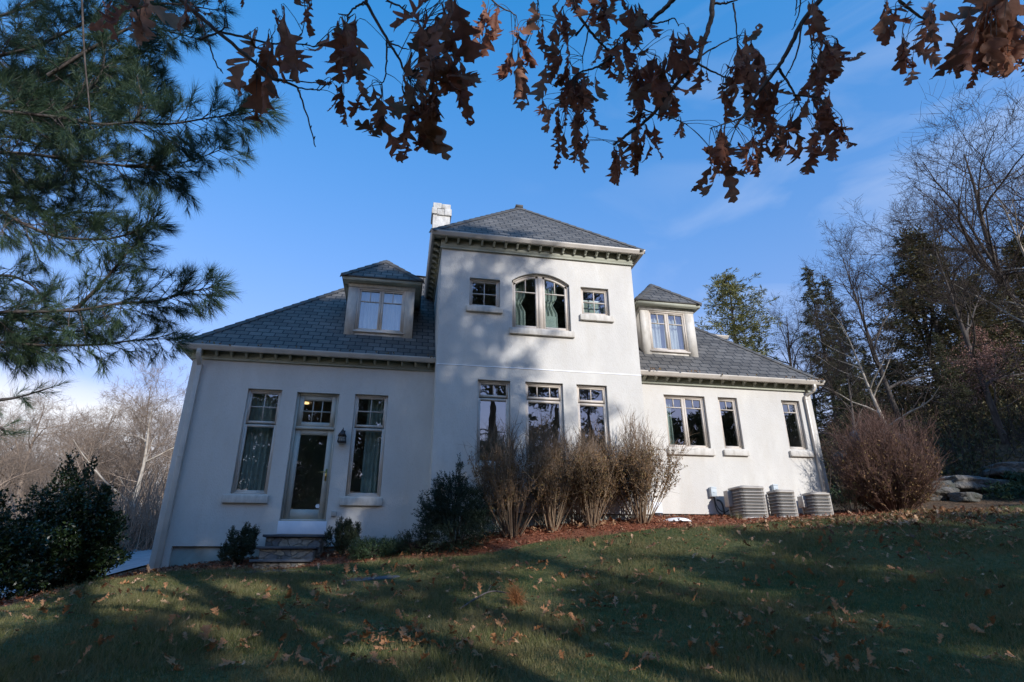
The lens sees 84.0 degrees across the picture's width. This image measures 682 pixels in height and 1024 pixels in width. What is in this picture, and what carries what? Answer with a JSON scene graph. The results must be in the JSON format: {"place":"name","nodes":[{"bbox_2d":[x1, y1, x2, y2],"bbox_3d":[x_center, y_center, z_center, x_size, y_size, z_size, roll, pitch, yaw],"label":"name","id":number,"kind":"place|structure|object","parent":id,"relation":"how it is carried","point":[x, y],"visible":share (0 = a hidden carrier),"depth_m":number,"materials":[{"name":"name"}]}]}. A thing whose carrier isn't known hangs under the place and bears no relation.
{"place":"outdoors","nodes":[
{"label":"outdoors","id":0,"kind":"place"},
{"bbox_2d":[1,548,151,597],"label":"driveway","id":1,"kind":"structure","parent":0,"point":[140,558],"depth_m":14.68,"materials":[{"name":"grey asphalt"}]},
{"bbox_2d":[0,504,1023,681],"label":"lawn","id":2,"kind":"structure","parent":0,"point":[805,583],"depth_m":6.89,"materials":[{"name":"plant"}]},
{"bbox_2d":[74,645,91,666],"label":"fallen leaf","id":3,"kind":"object","parent":2,"relation":"on","point":[87,650],"visible":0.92,"depth_m":4.26,"materials":[{"name":"brown plant"}]},
{"bbox_2d":[164,655,179,665],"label":"fallen leaf","id":4,"kind":"object","parent":2,"relation":"on","point":[171,661],"visible":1,"depth_m":4.23,"materials":[{"name":"brown plant"}]},
{"bbox_2d":[199,623,212,642],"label":"fallen leaf","id":5,"kind":"object","parent":2,"relation":"on","point":[205,628],"visible":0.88,"depth_m":5.06,"materials":[{"name":"brown plant"}]},
{"bbox_2d":[218,658,240,666],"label":"fallen leaf","id":6,"kind":"object","parent":2,"relation":"on","point":[226,662],"visible":1,"depth_m":4.31,"materials":[{"name":"brown plant"}]},
{"bbox_2d":[297,653,316,664],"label":"fallen leaf","id":7,"kind":"object","parent":2,"relation":"on","point":[305,660],"visible":0.99,"depth_m":4.37,"materials":[{"name":"brown plant"}]},
{"bbox_2d":[358,629,373,637],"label":"fallen leaf","id":8,"kind":"object","parent":2,"relation":"on","point":[365,635],"visible":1,"depth_m":5.24,"materials":[{"name":"brown plant"}]},
{"bbox_2d":[347,575,399,580],"bbox_3d":[-2.269,3.939,9.334,0.853,0.199,0.478,4,-22,-10],"label":"flagstone","id":9,"kind":"object","parent":2,"relation":"on","point":[377,578],"visible":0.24,"depth_m":9.20,"materials":[{"name":"grey stone"}]},
{"bbox_2d":[459,583,530,609],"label":"fallen pine twig","id":10,"kind":"object","parent":2,"relation":"on","point":[515,596],"visible":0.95,"depth_m":7.03,"materials":[{"name":"brown plant"}]},
{"bbox_2d":[2,501,1023,668],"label":"leaf litter","id":11,"kind":"object","parent":2,"relation":"on","point":[932,513],"visible":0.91,"depth_m":9.69,"materials":[{"name":"brown plant"}]},
{"bbox_2d":[87,0,1023,202],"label":"oak tree","id":12,"kind":"object","parent":2,"relation":"on","point":[997,44],"visible":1,"depth_m":2.47,"materials":[{"name":"brown plant"}]},
{"bbox_2d":[642,651,656,660],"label":"fallen leaf","id":13,"kind":"object","parent":2,"relation":"on","point":[651,656],"visible":0.88,"depth_m":4.84,"materials":[{"name":"brown plant"}]},
{"bbox_2d":[822,653,835,666],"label":"fallen leaf","id":14,"kind":"object","parent":2,"relation":"on","point":[829,658],"visible":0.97,"depth_m":4.77,"materials":[{"name":"brown plant"}]},
{"bbox_2d":[852,658,859,672],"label":"fallen leaf","id":15,"kind":"object","parent":2,"relation":"on","point":[856,666],"visible":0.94,"depth_m":4.63,"materials":[{"name":"brown plant"}]},
{"bbox_2d":[866,647,875,665],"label":"fallen leaf","id":16,"kind":"object","parent":2,"relation":"on","point":[870,657],"visible":1,"depth_m":4.84,"materials":[{"name":"brown plant"}]},
{"bbox_2d":[968,623,984,632],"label":"fallen leaf","id":17,"kind":"object","parent":2,"relation":"on","point":[972,626],"visible":1,"depth_m":5.74,"materials":[{"name":"brown plant"}]},
{"bbox_2d":[0,0,1023,509],"label":"sky","id":18,"kind":"structure","parent":0,"point":[307,215],"materials":[{"name":"blue"}]},
{"bbox_2d":[7,413,1023,600],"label":"ground","id":19,"kind":"structure","parent":0,"point":[986,502],"depth_m":21.61,"materials":[{"name":"brown soil"}]},
{"bbox_2d":[0,394,59,495],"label":"bare tree","id":20,"kind":"object","parent":19,"relation":"on","point":[15,462],"visible":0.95,"depth_m":26.25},
{"bbox_2d":[0,488,67,600],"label":"holly shrub","id":21,"kind":"object","parent":19,"relation":"on","point":[14,550],"visible":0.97,"depth_m":8.53,"materials":[{"name":"green plant"}]},
{"bbox_2d":[1,448,132,593],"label":"holly shrub","id":22,"kind":"object","parent":19,"relation":"on","point":[42,513],"visible":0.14,"depth_m":10.33,"materials":[{"name":"green plant"}]},
{"bbox_2d":[0,377,136,514],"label":"bare tree","id":23,"kind":"object","parent":19,"relation":"on","point":[39,398],"visible":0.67,"depth_m":30.60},
{"bbox_2d":[21,478,134,592],"bbox_3d":[-7.347,3.357,9.625,1.760,2.032,1.590,4,-22,-10],"label":"holly shrub","id":24,"kind":"object","parent":19,"relation":"on","point":[90,546],"visible":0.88,"depth_m":9.52,"materials":[{"name":"green plant"}]},
{"bbox_2d":[0,462,166,551],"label":"underbrush","id":25,"kind":"object","parent":19,"relation":"on","point":[142,524],"visible":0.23,"depth_m":20.30,"materials":[{"name":"brown plant"}]},
{"bbox_2d":[0,395,181,514],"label":"wood","id":26,"kind":"object","parent":19,"relation":"on","point":[55,466],"visible":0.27,"depth_m":36.21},
{"bbox_2d":[23,389,168,500],"bbox_3d":[-21.967,6.504,29.346,7.293,8.872,4.720,-1,-22,2],"label":"bare tree","id":27,"kind":"object","parent":19,"relation":"on","point":[100,446],"visible":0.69,"depth_m":29.67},
{"bbox_2d":[15,366,188,529],"bbox_3d":[-18.481,5.396,27.206,7.612,9.208,7.529,-8,-23,18],"label":"bare tree","id":28,"kind":"object","parent":19,"relation":"on","point":[145,458],"visible":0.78,"depth_m":27.96,"materials":[{"name":"grey plant"}]},
{"bbox_2d":[59,402,174,498],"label":"bare tree","id":29,"kind":"object","parent":19,"relation":"on","point":[107,462],"visible":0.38,"depth_m":33.66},
{"bbox_2d":[80,355,178,498],"bbox_3d":[-22.419,6.891,35.897,6.159,11.577,9.516,-6,-22,14],"label":"bare tree","id":30,"kind":"object","parent":19,"relation":"on","point":[153,387],"visible":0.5,"depth_m":35.16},
{"bbox_2d":[0,0,292,440],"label":"white pine","id":31,"kind":"object","parent":19,"relation":"on","point":[44,110],"visible":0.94,"depth_m":4.42,"materials":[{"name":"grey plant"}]},
{"bbox_2d":[0,509,917,610],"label":"mulch bed","id":32,"kind":"object","parent":19,"relation":"on","point":[606,527],"visible":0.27,"depth_m":11.55,"materials":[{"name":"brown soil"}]},
{"bbox_2d":[216,521,260,565],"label":"boxwood","id":33,"kind":"object","parent":32,"relation":"on","point":[235,554],"visible":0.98,"depth_m":11.23,"materials":[{"name":"green plant"}]},
{"bbox_2d":[249,534,324,568],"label":"stone steps","id":34,"kind":"structure","parent":32,"relation":"on","point":[284,550],"depth_m":11.39,"materials":[{"name":"grey stone"}]},
{"bbox_2d":[323,514,362,556],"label":"boxwood","id":35,"kind":"object","parent":32,"relation":"on","point":[348,533],"visible":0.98,"depth_m":11.73,"materials":[{"name":"green plant"}]},
{"bbox_2d":[344,534,410,560],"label":"juniper","id":36,"kind":"object","parent":32,"relation":"on","point":[382,549],"visible":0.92,"depth_m":11.00,"materials":[{"name":"green plant"}]},
{"bbox_2d":[390,529,437,554],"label":"juniper","id":37,"kind":"object","parent":32,"relation":"on","point":[414,548],"visible":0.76,"depth_m":11.15,"materials":[{"name":"green plant"}]},
{"bbox_2d":[404,452,502,554],"bbox_3d":[-1.140,3.266,11.436,1.973,2.055,1.757,4,-22,-10],"label":"yew shrub","id":38,"kind":"object","parent":32,"relation":"on","point":[446,523],"visible":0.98,"depth_m":11.19,"materials":[{"name":"green plant"}]},
{"bbox_2d":[454,403,566,538],"bbox_3d":[0.063,2.804,12.208,2.673,2.838,2.744,4,-22,-10],"label":"bare bush","id":39,"kind":"object","parent":32,"relation":"on","point":[506,486],"visible":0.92,"depth_m":11.82,"materials":[{"name":"brown plant"}]},
{"bbox_2d":[515,410,612,532],"bbox_3d":[0.867,2.754,12.314,2.380,2.772,2.532,9,-23,-21],"label":"bare bush","id":40,"kind":"object","parent":32,"relation":"on","point":[565,491],"visible":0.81,"depth_m":12.01,"materials":[{"name":"brown plant"}]},
{"bbox_2d":[550,414,630,527],"bbox_3d":[1.783,2.852,12.603,1.973,2.608,2.451,4,-22,-10],"label":"bare bush","id":41,"kind":"object","parent":32,"relation":"on","point":[592,495],"visible":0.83,"depth_m":12.22,"materials":[{"name":"brown plant"}]},
{"bbox_2d":[593,404,693,523],"bbox_3d":[2.796,2.752,12.803,2.300,2.772,2.380,11,-24,-26],"label":"bare bush","id":42,"kind":"object","parent":32,"relation":"on","point":[645,463],"visible":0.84,"depth_m":12.42,"materials":[{"name":"brown plant"}]},
{"bbox_2d":[723,485,768,518],"bbox_3d":[5.702,4.062,13.783,0.820,1.035,0.700,4,-22,-10],"label":"air conditioner","id":43,"kind":"object","parent":32,"relation":"on","point":[748,501],"visible":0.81,"depth_m":13.63,"materials":[{"name":"metal"}]},
{"bbox_2d":[765,489,798,517],"bbox_3d":[6.646,4.138,13.945,0.620,0.925,0.560,4,-22,-10],"label":"air conditioner","id":44,"kind":"object","parent":32,"relation":"on","point":[782,503],"visible":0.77,"depth_m":13.84,"materials":[{"name":"metal"}]},
{"bbox_2d":[797,492,833,515],"bbox_3d":[7.634,4.230,14.221,0.690,0.850,0.560,4,-22,-10],"label":"air conditioner","id":45,"kind":"object","parent":32,"relation":"on","point":[815,503],"visible":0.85,"depth_m":14.12,"materials":[{"name":"metal"}]},
{"bbox_2d":[828,477,867,512],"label":"shrub","id":46,"kind":"object","parent":32,"relation":"on","point":[840,499],"visible":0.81,"depth_m":14.70,"materials":[{"name":"green plant"}]},
{"bbox_2d":[814,388,960,511],"bbox_3d":[9.716,2.888,14.849,3.588,3.227,3.306,4,-22,-10],"label":"bare bush","id":47,"kind":"object","parent":32,"relation":"on","point":[890,474],"visible":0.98,"depth_m":14.27,"materials":[{"name":"brown plant"}]},
{"bbox_2d":[147,202,833,570],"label":"house","id":48,"kind":"structure","parent":19,"relation":"on","point":[471,380],"depth_m":14.12,"materials":[{"name":"paint"}]},
{"bbox_2d":[221,389,281,503],"bbox_3d":[-5.798,2.335,12.838,0.934,2.579,0.245,4,-22,-10],"label":"window","id":49,"kind":"structure","parent":48,"relation":"in","point":[226,498],"depth_m":12.80,"materials":[{"name":"beige paint"}]},
{"bbox_2d":[237,394,277,490],"bbox_3d":[-5.874,2.375,13.105,0.580,2.430,0.094,4,-22,-10],"label":"curtain","id":50,"kind":"object","parent":48,"relation":"hanging from","point":[253,468],"visible":0.73,"depth_m":13.08,"materials":[{"name":"fabric"}]},
{"bbox_2d":[283,429,333,518],"bbox_3d":[-4.589,2.992,12.872,0.855,1.992,0.133,4,-22,-10],"label":"door","id":51,"kind":"structure","parent":48,"relation":"in","point":[289,513],"depth_m":12.82,"materials":[{"name":"paint"}]},
{"bbox_2d":[296,395,337,426],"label":"transom window","id":52,"kind":"structure","parent":48,"relation":"in","point":[322,399],"depth_m":13.43,"materials":[{"name":"paint"}]},
{"bbox_2d":[337,428,346,442],"bbox_3d":[-3.908,2.171,13.119,0.190,0.354,0.232,4,-22,-10],"label":"wall lantern","id":53,"kind":"object","parent":48,"relation":"attached to","point":[342,436],"depth_m":13.02,"materials":[{"name":"black metal"}]},
{"bbox_2d":[339,395,387,505],"bbox_3d":[-3.397,2.509,13.260,0.940,2.587,0.245,4,-22,-10],"label":"window","id":54,"kind":"structure","parent":48,"relation":"in","point":[344,501],"depth_m":13.23,"materials":[{"name":"beige paint"}]},
{"bbox_2d":[360,400,384,492],"bbox_3d":[-3.294,2.546,13.565,0.445,2.430,0.094,4,-22,-10],"label":"curtain","id":55,"kind":"object","parent":48,"relation":"hanging from","point":[370,466],"visible":0.66,"depth_m":13.53,"materials":[{"name":"fabric"}]},
{"bbox_2d":[358,292,401,330],"bbox_3d":[-3.512,-0.724,15.231,1.180,1.320,0.064,4,-22,-10],"label":"curtain","id":56,"kind":"object","parent":48,"relation":"hanging from","point":[368,318],"visible":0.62,"depth_m":15.25,"materials":[{"name":"fabric"}]},
{"bbox_2d":[466,279,502,313],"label":"window","id":57,"kind":"structure","parent":48,"relation":"in","point":[484,308],"depth_m":14.29,"materials":[{"name":"beige paint"}]},
{"bbox_2d":[473,380,509,471],"bbox_3d":[-0.425,1.947,13.128,0.909,2.161,0.245,4,-22,-10],"label":"window","id":58,"kind":"structure","parent":48,"relation":"in","point":[506,398],"depth_m":13.39,"materials":[{"name":"beige paint"}]},
{"bbox_2d":[202,340,823,379],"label":"gutter leaves","id":59,"kind":"object","parent":48,"relation":"on","point":[646,369],"visible":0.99,"depth_m":14.97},
{"bbox_2d":[515,281,525,325],"bbox_3d":[0.159,-0.972,14.733,0.390,1.700,0.093,4,-22,-10],"label":"curtain","id":60,"kind":"object","parent":48,"relation":"hanging from","point":[520,311],"visible":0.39,"depth_m":14.73,"materials":[{"name":"fabric"}]},
{"bbox_2d":[509,275,574,337],"bbox_3d":[0.733,-0.920,14.509,1.668,1.762,0.245,4,-22,-10],"label":"arched window","id":61,"kind":"structure","parent":48,"relation":"in","point":[540,329],"depth_m":14.49,"materials":[{"name":"beige paint"}]},
{"bbox_2d":[524,382,565,473],"bbox_3d":[0.772,2.024,13.343,1.058,2.167,0.245,4,-22,-10],"label":"window","id":62,"kind":"structure","parent":48,"relation":"in","point":[559,400],"depth_m":13.64,"materials":[{"name":"beige paint"}]},
{"bbox_2d":[544,281,557,327],"bbox_3d":[0.987,-0.917,14.880,0.380,1.700,0.093,4,-22,-10],"label":"curtain","id":63,"kind":"object","parent":48,"relation":"hanging from","point":[550,300],"visible":0.48,"depth_m":14.94,"materials":[{"name":"fabric"}]},
{"bbox_2d":[545,316,556,327],"bbox_3d":[0.968,-0.257,14.537,0.360,0.820,0.060,4,-22,-10],"label":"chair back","id":64,"kind":"object","parent":48,"relation":"in","point":[551,321],"visible":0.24,"depth_m":14.61,"materials":[{"name":"fabric"}]},
{"bbox_2d":[577,385,609,457],"bbox_3d":[1.930,2.038,13.654,0.773,1.979,0.100,4,-22,-10],"label":"window","id":65,"kind":"structure","parent":48,"relation":"in","point":[603,403],"depth_m":13.83,"materials":[{"name":"beige paint"}]},
{"bbox_2d":[583,300,604,313],"bbox_3d":[2.162,-0.607,14.970,0.609,0.980,0.030,4,-22,-10],"label":"curtain","id":66,"kind":"object","parent":48,"relation":"in","point":[588,308],"visible":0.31,"depth_m":15.07,"materials":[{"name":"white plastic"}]},
{"bbox_2d":[580,288,613,322],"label":"window","id":67,"kind":"structure","parent":48,"relation":"in","point":[595,317],"depth_m":14.79,"materials":[{"name":"beige paint"}]},
{"bbox_2d":[653,502,662,515],"bbox_3d":[3.568,4.184,13.921,0.230,0.450,0.079,4,-22,-10],"label":"utility cover","id":68,"kind":"object","parent":48,"relation":"attached to","point":[659,511],"visible":0.49,"depth_m":13.92,"materials":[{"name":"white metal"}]},
{"bbox_2d":[650,314,683,349],"bbox_3d":[4.471,-0.207,16.625,1.100,1.320,0.064,4,-22,-10],"label":"curtain","id":69,"kind":"object","parent":48,"relation":"hanging from","point":[658,334],"visible":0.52,"depth_m":16.65,"materials":[{"name":"fabric"}]},
{"bbox_2d":[665,399,674,444],"bbox_3d":[4.136,2.216,15.218,0.280,1.500,0.093,4,-22,-10],"label":"curtain","id":70,"kind":"object","parent":48,"relation":"hanging from","point":[670,426],"visible":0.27,"depth_m":15.25,"materials":[{"name":"fabric"}]},
{"bbox_2d":[664,395,715,455],"bbox_3d":[4.614,2.221,15.015,1.299,1.605,0.245,4,-22,-10],"label":"window","id":71,"kind":"structure","parent":48,"relation":"in","point":[698,450],"depth_m":15.04,"materials":[{"name":"beige paint"}]},
{"bbox_2d":[708,487,716,496],"bbox_3d":[5.068,3.805,14.351,0.162,0.238,0.131,4,-22,-10],"label":"disconnect box","id":72,"kind":"object","parent":48,"relation":"attached to","point":[712,492],"visible":1,"depth_m":14.31,"materials":[{"name":"grey paint"}]},
{"bbox_2d":[713,497,731,515],"bbox_3d":[5.279,4.120,14.173,0.429,0.483,0.156,-14,-25,31],"label":"cable loop","id":73,"kind":"object","parent":48,"relation":"attached to","point":[723,511],"visible":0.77,"depth_m":14.19,"materials":[{"name":"grey rubber"}]},
{"bbox_2d":[718,398,749,455],"bbox_3d":[5.859,2.292,15.241,0.711,1.588,0.245,4,-22,-10],"label":"window","id":74,"kind":"structure","parent":48,"relation":"in","point":[734,409],"depth_m":15.24,"materials":[{"name":"beige paint"}]},
{"bbox_2d":[781,401,813,456],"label":"window","id":75,"kind":"structure","parent":48,"relation":"in","point":[795,404],"depth_m":15.59,"materials":[{"name":"beige paint"}]},
{"bbox_2d":[694,267,793,367],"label":"pine tree","id":76,"kind":"object","parent":19,"relation":"on","point":[733,293],"visible":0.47,"depth_m":37.83,"materials":[{"name":"green plant"}]},
{"bbox_2d":[726,286,876,374],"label":"bare tree","id":77,"kind":"object","parent":19,"relation":"on","point":[790,360],"visible":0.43,"depth_m":46.51,"materials":[{"name":"grey plant"}]},
{"bbox_2d":[766,320,862,419],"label":"bare tree","id":78,"kind":"object","parent":19,"relation":"on","point":[793,347],"visible":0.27,"depth_m":40.89,"materials":[{"name":"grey plant"}]},
{"bbox_2d":[791,266,889,450],"bbox_3d":[16.547,0.824,30.361,5.517,11.119,4.176,-2,-22,4],"label":"conifer tree","id":79,"kind":"object","parent":19,"relation":"on","point":[814,401],"visible":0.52,"depth_m":29.84,"materials":[{"name":"green plant"}]},
{"bbox_2d":[792,328,894,452],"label":"bare tree","id":80,"kind":"object","parent":19,"relation":"on","point":[848,380],"visible":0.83,"depth_m":25.52,"materials":[{"name":"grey plant"}]},
{"bbox_2d":[818,275,908,435],"bbox_3d":[19.084,0.773,32.641,3.952,10.523,5.221,5,-22,-14],"label":"conifer tree","id":81,"kind":"object","parent":19,"relation":"on","point":[827,284],"visible":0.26,"depth_m":32.42,"materials":[{"name":"green plant"}]},
{"bbox_2d":[832,430,917,475],"bbox_3d":[14.596,4.912,22.508,3.888,2.546,2.032,14,-26,-31],"label":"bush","id":82,"kind":"object","parent":19,"relation":"on","point":[856,447],"visible":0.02,"depth_m":22.13,"materials":[{"name":"brown plant"}]},
{"bbox_2d":[860,343,890,415],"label":"conifer tree","id":83,"kind":"object","parent":19,"relation":"on","point":[865,354],"visible":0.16,"depth_m":34.30,"materials":[{"name":"green plant"}]},
{"bbox_2d":[787,292,981,440],"bbox_3d":[15.798,1.502,24.676,4.616,8.677,7.133,17,-27,-36],"label":"bare tree","id":84,"kind":"object","parent":19,"relation":"on","point":[828,333],"visible":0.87,"depth_m":25.18,"materials":[{"name":"brown plant"}]},
{"bbox_2d":[787,215,1008,430],"bbox_3d":[18.736,-0.567,28.712,9.640,11.727,6.238,9,-23,-22],"label":"bare tree","id":85,"kind":"object","parent":19,"relation":"on","point":[852,287],"visible":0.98,"depth_m":28.19,"materials":[{"name":"brown plant"}]},
{"bbox_2d":[802,191,997,398],"bbox_3d":[25.722,-2.634,36.259,10.409,16.176,9.405,14,-26,-31],"label":"bare tree","id":86,"kind":"object","parent":19,"relation":"on","point":[899,281],"visible":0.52,"depth_m":35.46,"materials":[{"name":"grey plant"}]},
{"bbox_2d":[873,358,928,409],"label":"conifer tree","id":87,"kind":"object","parent":19,"relation":"on","point":[892,381],"visible":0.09,"depth_m":37.31,"materials":[{"name":"green plant"}]},
{"bbox_2d":[815,371,1023,496],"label":"hillside undergrowth","id":88,"kind":"object","parent":19,"relation":"on","point":[975,425],"visible":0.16,"depth_m":24.13,"materials":[{"name":"brown plant"}]},
{"bbox_2d":[830,461,1023,501],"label":"ground cover","id":89,"kind":"object","parent":19,"relation":"on","point":[1008,488],"visible":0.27,"depth_m":18.25,"materials":[{"name":"green plant"}]},
{"bbox_2d":[832,224,1023,420],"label":"conifer tree","id":90,"kind":"object","parent":19,"relation":"on","point":[937,327],"visible":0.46,"depth_m":33.17,"materials":[{"name":"green plant"}]},
{"bbox_2d":[834,77,1023,337],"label":"bare tree","id":91,"kind":"object","parent":19,"relation":"on","point":[987,236],"visible":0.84,"depth_m":32.47,"materials":[{"name":"brown plant"}]},
{"bbox_2d":[918,480,959,500],"bbox_3d":[13.609,5.031,18.861,1.736,0.676,1.237,-4,-22,10],"label":"ledge rock","id":92,"kind":"object","parent":19,"relation":"on","point":[943,492],"visible":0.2,"depth_m":18.29,"materials":[{"name":"grey stone"}]},
{"bbox_2d":[856,187,1023,340],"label":"bare tree","id":93,"kind":"object","parent":19,"relation":"on","point":[975,241],"visible":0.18,"depth_m":41.28,"materials":[{"name":"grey plant"}]},
{"bbox_2d":[864,189,1023,443],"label":"bare tree","id":94,"kind":"object","parent":19,"relation":"on","point":[988,396],"visible":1,"depth_m":24.07,"materials":[{"name":"brown plant"}]},
{"bbox_2d":[931,332,981,428],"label":"conifer tree","id":95,"kind":"object","parent":19,"relation":"on","point":[953,374],"visible":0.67,"depth_m":27.47,"materials":[{"name":"green plant"}]},
{"bbox_2d":[947,492,981,501],"bbox_3d":[14.368,4.972,18.054,0.720,0.323,0.635,5,-22,-12],"label":"ledge rock","id":96,"kind":"object","parent":19,"relation":"on","point":[964,497],"visible":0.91,"depth_m":17.82,"materials":[{"name":"grey stone"}]},
{"bbox_2d":[910,276,1023,399],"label":"conifer tree","id":97,"kind":"object","parent":19,"relation":"on","point":[986,331],"visible":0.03,"depth_m":37.03,"materials":[{"name":"green plant"}]},
{"bbox_2d":[919,321,1023,417],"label":"beech tree","id":98,"kind":"object","parent":19,"relation":"on","point":[986,354],"visible":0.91,"depth_m":23.92,"materials":[{"name":"brown plant"}]},
{"bbox_2d":[934,475,1008,492],"bbox_3d":[15.732,4.989,19.532,2.731,0.662,1.194,7,-23,-17],"label":"ledge rock","id":99,"kind":"object","parent":19,"relation":"on","point":[967,483],"visible":0.41,"depth_m":18.94,"materials":[{"name":"grey stone"}]},
{"bbox_2d":[924,150,1023,329],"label":"bare tree","id":100,"kind":"object","parent":19,"relation":"on","point":[1017,236],"visible":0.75,"depth_m":28.93,"materials":[{"name":"brown plant"}]},
{"bbox_2d":[926,86,1023,270],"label":"bare tree","id":101,"kind":"object","parent":19,"relation":"on","point":[1010,212],"visible":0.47,"depth_m":39.65,"materials":[{"name":"brown plant"}]},
{"bbox_2d":[936,360,1023,415],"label":"conifer tree","id":102,"kind":"object","parent":19,"relation":"on","point":[992,395],"visible":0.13,"depth_m":29.71,"materials":[{"name":"green plant"}]},
{"bbox_2d":[946,236,1023,385],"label":"conifer tree","id":103,"kind":"object","parent":19,"relation":"on","point":[1008,250],"visible":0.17,"depth_m":37.44,"materials":[{"name":"green plant"}]},
{"bbox_2d":[979,462,1023,477],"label":"ledge rock","id":104,"kind":"object","parent":19,"relation":"on","point":[996,469],"visible":0.66,"depth_m":20.11,"materials":[{"name":"grey stone"}]},
{"bbox_2d":[990,344,1023,412],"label":"conifer tree","id":105,"kind":"object","parent":19,"relation":"on","point":[1004,378],"visible":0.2,"depth_m":29.74,"materials":[{"name":"green plant"}]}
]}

